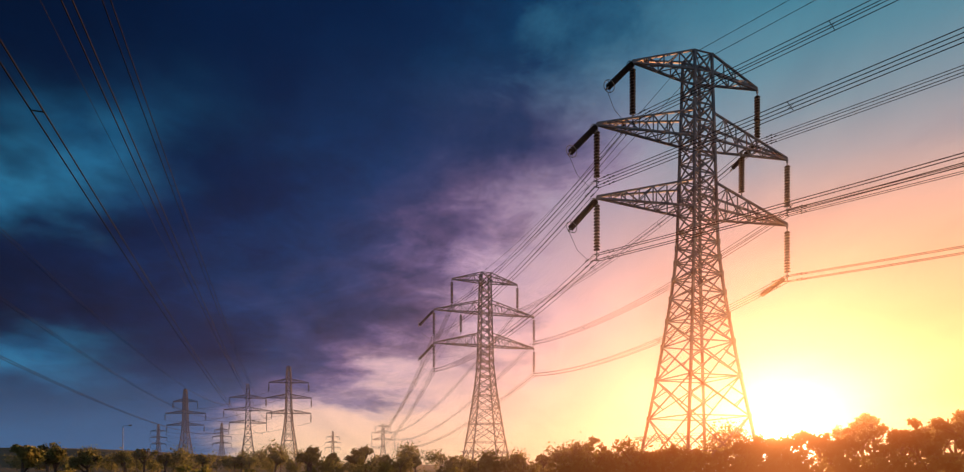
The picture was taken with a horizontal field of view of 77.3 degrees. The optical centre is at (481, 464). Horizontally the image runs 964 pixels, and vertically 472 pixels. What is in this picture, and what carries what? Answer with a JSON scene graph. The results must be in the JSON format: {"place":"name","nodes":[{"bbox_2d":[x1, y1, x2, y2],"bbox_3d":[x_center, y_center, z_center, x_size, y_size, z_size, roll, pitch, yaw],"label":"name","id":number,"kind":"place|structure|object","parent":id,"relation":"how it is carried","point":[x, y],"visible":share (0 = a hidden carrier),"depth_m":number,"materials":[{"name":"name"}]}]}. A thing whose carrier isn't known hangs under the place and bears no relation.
{"place":"outdoors","nodes":[
{"label":"outdoors","id":0,"kind":"place"},
{"bbox_2d":[0,448,342,467],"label":"hill","id":1,"kind":"structure","parent":0,"point":[6,452],"depth_m":381.93,"materials":[{"name":"green plant"}]},
{"bbox_2d":[0,465,905,471],"bbox_3d":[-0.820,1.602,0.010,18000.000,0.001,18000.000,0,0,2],"label":"ground","id":2,"kind":"structure","parent":0,"point":[120,469],"depth_m":160.03,"materials":[{"name":"green plant"}]},
{"bbox_2d":[9,444,44,471],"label":"tree","id":3,"kind":"object","parent":2,"relation":"on","point":[25,452],"depth_m":36.59,"materials":[{"name":"green plant"}]},
{"bbox_2d":[37,442,60,471],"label":"tree","id":4,"kind":"object","parent":2,"relation":"on","point":[45,447],"depth_m":53.03,"materials":[{"name":"green plant"}]},
{"bbox_2d":[38,446,67,471],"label":"tree","id":5,"kind":"object","parent":2,"relation":"on","point":[59,453],"depth_m":40.30,"materials":[{"name":"green plant"}]},
{"bbox_2d":[57,464,78,471],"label":"shrub","id":6,"kind":"object","parent":2,"relation":"on","point":[67,470],"depth_m":32.08,"materials":[{"name":"green plant"}]},
{"bbox_2d":[69,447,101,471],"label":"tree","id":7,"kind":"object","parent":2,"relation":"on","point":[85,460],"depth_m":46.35,"materials":[{"name":"green plant"}]},
{"bbox_2d":[113,451,127,471],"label":"tree","id":8,"kind":"object","parent":2,"relation":"on","point":[120,457],"depth_m":70.89,"materials":[{"name":"green plant"}]},
{"bbox_2d":[131,448,157,471],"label":"tree","id":9,"kind":"object","parent":2,"relation":"on","point":[140,455],"depth_m":89.25,"materials":[{"name":"green plant"}]},
{"bbox_2d":[1,438,304,471],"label":"hedgerow","id":10,"kind":"object","parent":2,"relation":"on","point":[150,464],"depth_m":94.77,"materials":[{"name":"green plant"}]},
{"bbox_2d":[4,444,305,470],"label":"hedgerow","id":11,"kind":"object","parent":2,"relation":"on","point":[213,466],"depth_m":150.24,"materials":[{"name":"green plant"}]},
{"bbox_2d":[149,424,166,458],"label":"pylon","id":12,"kind":"object","parent":2,"relation":"on","point":[159,430],"depth_m":347.46,"materials":[{"name":"grey metal"}]},
{"bbox_2d":[152,392,310,451],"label":"conductors","id":13,"kind":"object","parent":12,"relation":"attached to","point":[221,421],"depth_m":274.25,"materials":[{"name":"black metal"}]},
{"bbox_2d":[153,453,174,471],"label":"tree","id":14,"kind":"object","parent":2,"relation":"on","point":[165,458],"depth_m":77.11,"materials":[{"name":"green plant"}]},
{"bbox_2d":[164,389,205,461],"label":"pylon","id":15,"kind":"object","parent":2,"relation":"on","point":[187,413],"depth_m":306.10,"materials":[{"name":"grey metal"}]},
{"bbox_2d":[176,464,215,471],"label":"shrub","id":16,"kind":"object","parent":2,"relation":"on","point":[206,469],"depth_m":31.67,"materials":[{"name":"green plant"}]},
{"bbox_2d":[197,455,208,466],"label":"tree","id":17,"kind":"object","parent":2,"relation":"on","point":[205,462],"depth_m":82.68,"materials":[{"name":"green plant"}]},
{"bbox_2d":[212,423,231,460],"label":"pylon","id":18,"kind":"object","parent":2,"relation":"on","point":[222,439],"depth_m":359.45,"materials":[{"name":"grey metal"}]},
{"bbox_2d":[233,455,247,471],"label":"tree","id":19,"kind":"object","parent":2,"relation":"on","point":[240,459],"depth_m":90.62,"materials":[{"name":"green plant"}]},
{"bbox_2d":[223,384,271,464],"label":"pylon","id":20,"kind":"object","parent":2,"relation":"on","point":[253,421],"depth_m":288.66,"materials":[{"name":"grey metal"}]},
{"bbox_2d":[0,0,269,433],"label":"power lines","id":21,"kind":"object","parent":20,"relation":"attached to","point":[20,73],"visible":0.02,"depth_m":39.34,"materials":[{"name":"black metal"}]},
{"bbox_2d":[241,468,257,471],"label":"shrub","id":22,"kind":"object","parent":2,"relation":"on","point":[251,470],"depth_m":34.84,"materials":[{"name":"green plant"}]},
{"bbox_2d":[271,454,284,471],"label":"tree","id":23,"kind":"object","parent":2,"relation":"on","point":[282,461],"depth_m":84.67,"materials":[{"name":"green plant"}]},
{"bbox_2d":[265,366,311,468],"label":"pylon","id":24,"kind":"object","parent":2,"relation":"on","point":[286,402],"depth_m":234.83,"materials":[{"name":"grey metal"}]},
{"bbox_2d":[295,451,317,471],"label":"tree","id":25,"kind":"object","parent":2,"relation":"on","point":[308,460],"depth_m":59.98,"materials":[{"name":"green plant"}]},
{"bbox_2d":[297,445,321,470],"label":"tree","id":26,"kind":"object","parent":2,"relation":"on","point":[310,449],"depth_m":66.16,"materials":[{"name":"green plant"}]},
{"bbox_2d":[302,466,329,471],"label":"shrub","id":27,"kind":"object","parent":2,"relation":"on","point":[313,470],"depth_m":28.63,"materials":[{"name":"green plant"}]},
{"bbox_2d":[325,431,340,451],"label":"pylon","id":28,"kind":"object","parent":2,"relation":"on","point":[333,446],"depth_m":421.87,"materials":[{"name":"grey metal"}]},
{"bbox_2d":[326,452,340,471],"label":"tree","id":29,"kind":"object","parent":2,"relation":"on","point":[330,455],"depth_m":72.19,"materials":[{"name":"green plant"}]},
{"bbox_2d":[345,451,365,464],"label":"tree","id":30,"kind":"object","parent":2,"relation":"on","point":[358,458],"depth_m":64.00,"materials":[{"name":"green plant"}]},
{"bbox_2d":[350,444,372,465],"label":"tree","id":31,"kind":"object","parent":2,"relation":"on","point":[364,448],"depth_m":74.34,"materials":[{"name":"green plant"}]},
{"bbox_2d":[357,460,399,471],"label":"shrub","id":32,"kind":"object","parent":2,"relation":"on","point":[386,468],"depth_m":34.36,"materials":[{"name":"green plant"}]},
{"bbox_2d":[371,424,394,456],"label":"pylon","id":33,"kind":"object","parent":2,"relation":"on","point":[383,435],"depth_m":396.95,"materials":[{"name":"grey metal"}]},
{"bbox_2d":[377,454,392,461],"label":"tree","id":34,"kind":"object","parent":2,"relation":"on","point":[380,459],"depth_m":75.87,"materials":[{"name":"green plant"}]},
{"bbox_2d":[408,455,421,471],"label":"tree","id":35,"kind":"object","parent":2,"relation":"on","point":[416,461],"depth_m":70.13,"materials":[{"name":"green plant"}]},
{"bbox_2d":[283,441,558,471],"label":"hedgerow","id":36,"kind":"object","parent":2,"relation":"on","point":[407,450],"depth_m":80.10,"materials":[{"name":"green plant"}]},
{"bbox_2d":[313,447,582,471],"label":"hedgerow","id":37,"kind":"object","parent":2,"relation":"on","point":[484,459],"depth_m":51.95,"materials":[{"name":"green plant"}]},
{"bbox_2d":[445,456,456,465],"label":"tree","id":38,"kind":"object","parent":2,"relation":"on","point":[448,462],"depth_m":79.96,"materials":[{"name":"green plant"}]},
{"bbox_2d":[418,271,534,470],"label":"pylon","id":39,"kind":"object","parent":2,"relation":"on","point":[488,321],"depth_m":136.19,"materials":[{"name":"metal"}]},
{"bbox_2d":[371,275,534,447],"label":"power lines","id":40,"kind":"object","parent":39,"relation":"attached to","point":[450,389],"depth_m":177.80,"materials":[{"name":"black metal"}]},
{"bbox_2d":[511,453,526,469],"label":"tree","id":41,"kind":"object","parent":2,"relation":"on","point":[519,458],"depth_m":65.69,"materials":[{"name":"green plant"}]},
{"bbox_2d":[534,454,552,471],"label":"tree","id":42,"kind":"object","parent":2,"relation":"on","point":[545,460],"depth_m":58.02,"materials":[{"name":"green plant"}]},
{"bbox_2d":[551,450,569,464],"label":"tree","id":43,"kind":"object","parent":2,"relation":"on","point":[555,460],"depth_m":53.59,"materials":[{"name":"green plant"}]},
{"bbox_2d":[544,457,588,471],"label":"shrub","id":44,"kind":"object","parent":2,"relation":"on","point":[573,468],"depth_m":25.84,"materials":[{"name":"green plant"}]},
{"bbox_2d":[548,443,610,471],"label":"shrub","id":45,"kind":"object","parent":2,"relation":"on","point":[589,460],"depth_m":32.46,"materials":[{"name":"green plant"}]},
{"bbox_2d":[570,444,592,461],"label":"tree","id":46,"kind":"object","parent":2,"relation":"on","point":[576,452],"depth_m":48.17,"materials":[{"name":"green plant"}]},
{"bbox_2d":[569,435,607,459],"bbox_3d":[10.514,-0.581,59.379,3.941,4.783,2.661,0,0,-9],"label":"tree","id":47,"kind":"object","parent":2,"relation":"on","point":[591,442],"depth_m":59.59,"materials":[{"name":"green plant"}]},
{"bbox_2d":[563,451,625,471],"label":"shrub","id":48,"kind":"object","parent":2,"relation":"on","point":[604,468],"depth_m":27.65,"materials":[{"name":"green plant"}]},
{"bbox_2d":[593,450,622,465],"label":"tree","id":49,"kind":"object","parent":2,"relation":"on","point":[611,455],"depth_m":43.24,"materials":[{"name":"green plant"}]},
{"bbox_2d":[595,453,633,471],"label":"shrub","id":50,"kind":"object","parent":2,"relation":"on","point":[620,460],"depth_m":32.88,"materials":[{"name":"green plant"}]},
{"bbox_2d":[624,447,641,465],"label":"tree","id":51,"kind":"object","parent":2,"relation":"on","point":[629,453],"depth_m":50.92,"materials":[{"name":"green plant"}]},
{"bbox_2d":[616,445,671,471],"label":"shrub","id":52,"kind":"object","parent":2,"relation":"on","point":[652,459],"visible":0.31,"depth_m":25.47,"materials":[{"name":"green plant"}]},
{"bbox_2d":[607,436,690,471],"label":"shrub","id":53,"kind":"object","parent":2,"relation":"on","point":[618,450],"depth_m":29.21,"materials":[{"name":"green plant"}]},
{"bbox_2d":[541,417,802,469],"bbox_3d":[19.542,-1.758,65.326,27.414,6.945,9.185,0,0,19],"label":"hedgerow","id":54,"kind":"object","parent":2,"relation":"on","point":[710,447],"depth_m":63.95,"materials":[{"name":"green plant"}]},
{"bbox_2d":[659,444,694,462],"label":"tree","id":55,"kind":"object","parent":2,"relation":"on","point":[672,450],"depth_m":40.17,"materials":[{"name":"green plant"}]},
{"bbox_2d":[566,48,790,464],"bbox_3d":[21.297,-20.791,63.828,28.004,45.387,9.900,0,0,-17],"label":"pylon","id":56,"kind":"object","parent":2,"relation":"on","point":[695,68],"depth_m":63.46,"materials":[{"name":"metal"}]},
{"bbox_2d":[432,65,788,375],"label":"power lines","id":57,"kind":"object","parent":56,"relation":"hanging from","point":[608,149],"depth_m":84.51,"materials":[{"name":"black metal"}]},
{"bbox_2d":[594,0,963,281],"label":"conductors","id":58,"kind":"object","parent":56,"relation":"attached to","point":[798,207],"depth_m":51.65,"materials":[{"name":"black metal"}]},
{"bbox_2d":[665,448,711,471],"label":"shrub","id":59,"kind":"object","parent":2,"relation":"on","point":[690,455],"depth_m":35.42,"materials":[{"name":"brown plant"}]},
{"bbox_2d":[691,447,713,464],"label":"tree","id":60,"kind":"object","parent":2,"relation":"on","point":[702,454],"depth_m":44.19,"materials":[{"name":"brown plant"}]},
{"bbox_2d":[670,455,739,471],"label":"shrub","id":61,"kind":"object","parent":2,"relation":"on","point":[682,465],"visible":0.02,"depth_m":25.81,"materials":[{"name":"brown plant"}]},
{"bbox_2d":[709,447,735,463],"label":"tree","id":62,"kind":"object","parent":2,"relation":"on","point":[727,453],"depth_m":48.34,"materials":[{"name":"orange plant"}]},
{"bbox_2d":[702,453,762,471],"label":"shrub","id":63,"kind":"object","parent":2,"relation":"on","point":[740,464],"depth_m":26.19,"materials":[{"name":"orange plant"}]},
{"bbox_2d":[730,435,773,458],"bbox_3d":[19.130,-0.127,42.681,2.879,3.924,2.364,0,0,25],"label":"tree","id":64,"kind":"object","parent":2,"relation":"on","point":[757,441],"depth_m":42.27,"materials":[{"name":"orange plant"}]},
{"bbox_2d":[740,443,784,471],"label":"shrub","id":65,"kind":"object","parent":2,"relation":"on","point":[759,454],"depth_m":33.13,"materials":[{"name":"orange plant"}]},
{"bbox_2d":[765,437,782,469],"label":"tree","id":66,"kind":"object","parent":2,"relation":"on","point":[771,440],"depth_m":54.12,"materials":[{"name":"orange plant"}]},
{"bbox_2d":[752,450,806,471],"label":"shrub","id":67,"kind":"object","parent":2,"relation":"on","point":[780,460],"depth_m":32.06,"materials":[{"name":"orange plant"}]},
{"bbox_2d":[770,448,794,471],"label":"tree","id":68,"kind":"object","parent":2,"relation":"on","point":[784,454],"depth_m":38.07,"materials":[{"name":"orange plant"}]},
{"bbox_2d":[755,441,831,471],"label":"shrub","id":69,"kind":"object","parent":2,"relation":"on","point":[802,457],"depth_m":30.17,"materials":[{"name":"orange plant"}]},
{"bbox_2d":[772,429,818,452],"bbox_3d":[25.539,-0.534,48.993,3.461,4.653,2.387,0,0,15],"label":"tree","id":70,"kind":"object","parent":2,"relation":"on","point":[793,442],"depth_m":48.78,"materials":[{"name":"orange plant"}]},
{"bbox_2d":[786,461,832,471],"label":"shrub","id":71,"kind":"object","parent":2,"relation":"on","point":[805,468],"depth_m":25.92,"materials":[{"name":"orange plant"}]},
{"bbox_2d":[799,431,833,471],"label":"tree","id":72,"kind":"object","parent":2,"relation":"on","point":[812,443],"depth_m":45.42,"materials":[{"name":"orange plant"}]},
{"bbox_2d":[821,445,846,464],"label":"tree","id":73,"kind":"object","parent":2,"relation":"on","point":[837,452],"depth_m":35.95,"materials":[{"name":"orange plant"}]},
{"bbox_2d":[829,421,866,463],"bbox_3d":[34.413,-1.205,56.917,3.831,6.006,4.263,0,0,15],"label":"tree","id":74,"kind":"object","parent":2,"relation":"on","point":[836,431],"depth_m":56.52,"materials":[{"name":"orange plant"}]},
{"bbox_2d":[745,449,959,471],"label":"hedgerow","id":75,"kind":"object","parent":2,"relation":"on","point":[844,456],"depth_m":70.45,"materials":[{"name":"brown plant"}]},
{"bbox_2d":[831,426,882,465],"bbox_3d":[27.194,-0.479,43.922,3.004,4.561,3.093,0,0,20],"label":"tree","id":76,"kind":"object","parent":2,"relation":"on","point":[851,442],"depth_m":43.46,"materials":[{"name":"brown plant"}]},
{"bbox_2d":[838,412,888,453],"bbox_3d":[33.416,-1.394,52.944,5.128,6.387,3.608,0,0,-45],"label":"tree","id":77,"kind":"object","parent":2,"relation":"on","point":[861,421],"depth_m":52.09,"materials":[{"name":"orange plant"}]},
{"bbox_2d":[827,441,901,471],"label":"shrub","id":78,"kind":"object","parent":2,"relation":"on","point":[837,465],"depth_m":30.80,"materials":[{"name":"brown plant"}]},
{"bbox_2d":[832,446,917,471],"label":"shrub","id":79,"kind":"object","parent":2,"relation":"on","point":[850,466],"depth_m":28.59,"materials":[{"name":"brown plant"}]},
{"bbox_2d":[867,443,905,466],"bbox_3d":[25.024,0.199,37.293,1.659,3.196,2.015,0,0,-42],"label":"tree","id":80,"kind":"object","parent":2,"relation":"on","point":[885,450],"depth_m":37.08,"materials":[{"name":"brown plant"}]},
{"bbox_2d":[872,430,918,465],"bbox_3d":[32.089,-0.477,46.598,3.484,4.560,2.220,0,0,25],"label":"tree","id":81,"kind":"object","parent":2,"relation":"on","point":[910,441],"depth_m":46.31,"materials":[{"name":"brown plant"}]},
{"bbox_2d":[870,460,924,471],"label":"shrub","id":82,"kind":"object","parent":2,"relation":"on","point":[907,468],"depth_m":27.43,"materials":[{"name":"brown plant"}]},
{"bbox_2d":[883,417,948,471],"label":"tree","id":83,"kind":"object","parent":2,"relation":"on","point":[918,438],"depth_m":45.84,"materials":[{"name":"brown plant"}]},
{"bbox_2d":[912,425,949,471],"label":"tree","id":84,"kind":"object","parent":2,"relation":"on","point":[924,428],"depth_m":54.92,"materials":[{"name":"brown plant"}]},
{"bbox_2d":[902,443,963,471],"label":"shrub","id":85,"kind":"object","parent":2,"relation":"on","point":[946,461],"depth_m":27.28,"materials":[{"name":"brown plant"}]},
{"bbox_2d":[921,440,952,471],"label":"tree","id":86,"kind":"object","parent":2,"relation":"on","point":[930,446],"depth_m":38.86,"materials":[{"name":"brown plant"}]},
{"bbox_2d":[919,417,963,459],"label":"tree","id":87,"kind":"object","parent":2,"relation":"on","point":[960,426],"depth_m":48.72,"materials":[{"name":"brown plant"}]},
{"bbox_2d":[926,408,963,438],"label":"tree","id":88,"kind":"object","parent":2,"relation":"on","point":[938,424],"depth_m":43.40,"materials":[{"name":"brown plant"}]},
{"bbox_2d":[949,451,963,471],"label":"shrub","id":89,"kind":"object","parent":2,"relation":"on","point":[959,453],"depth_m":34.03,"materials":[{"name":"brown plant"}]},
{"bbox_2d":[950,435,963,458],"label":"tree","id":90,"kind":"object","parent":2,"relation":"on","point":[960,444],"depth_m":34.94,"materials":[{"name":"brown plant"}]},
{"bbox_2d":[0,0,963,471],"label":"sky","id":91,"kind":"structure","parent":0,"point":[335,165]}
]}

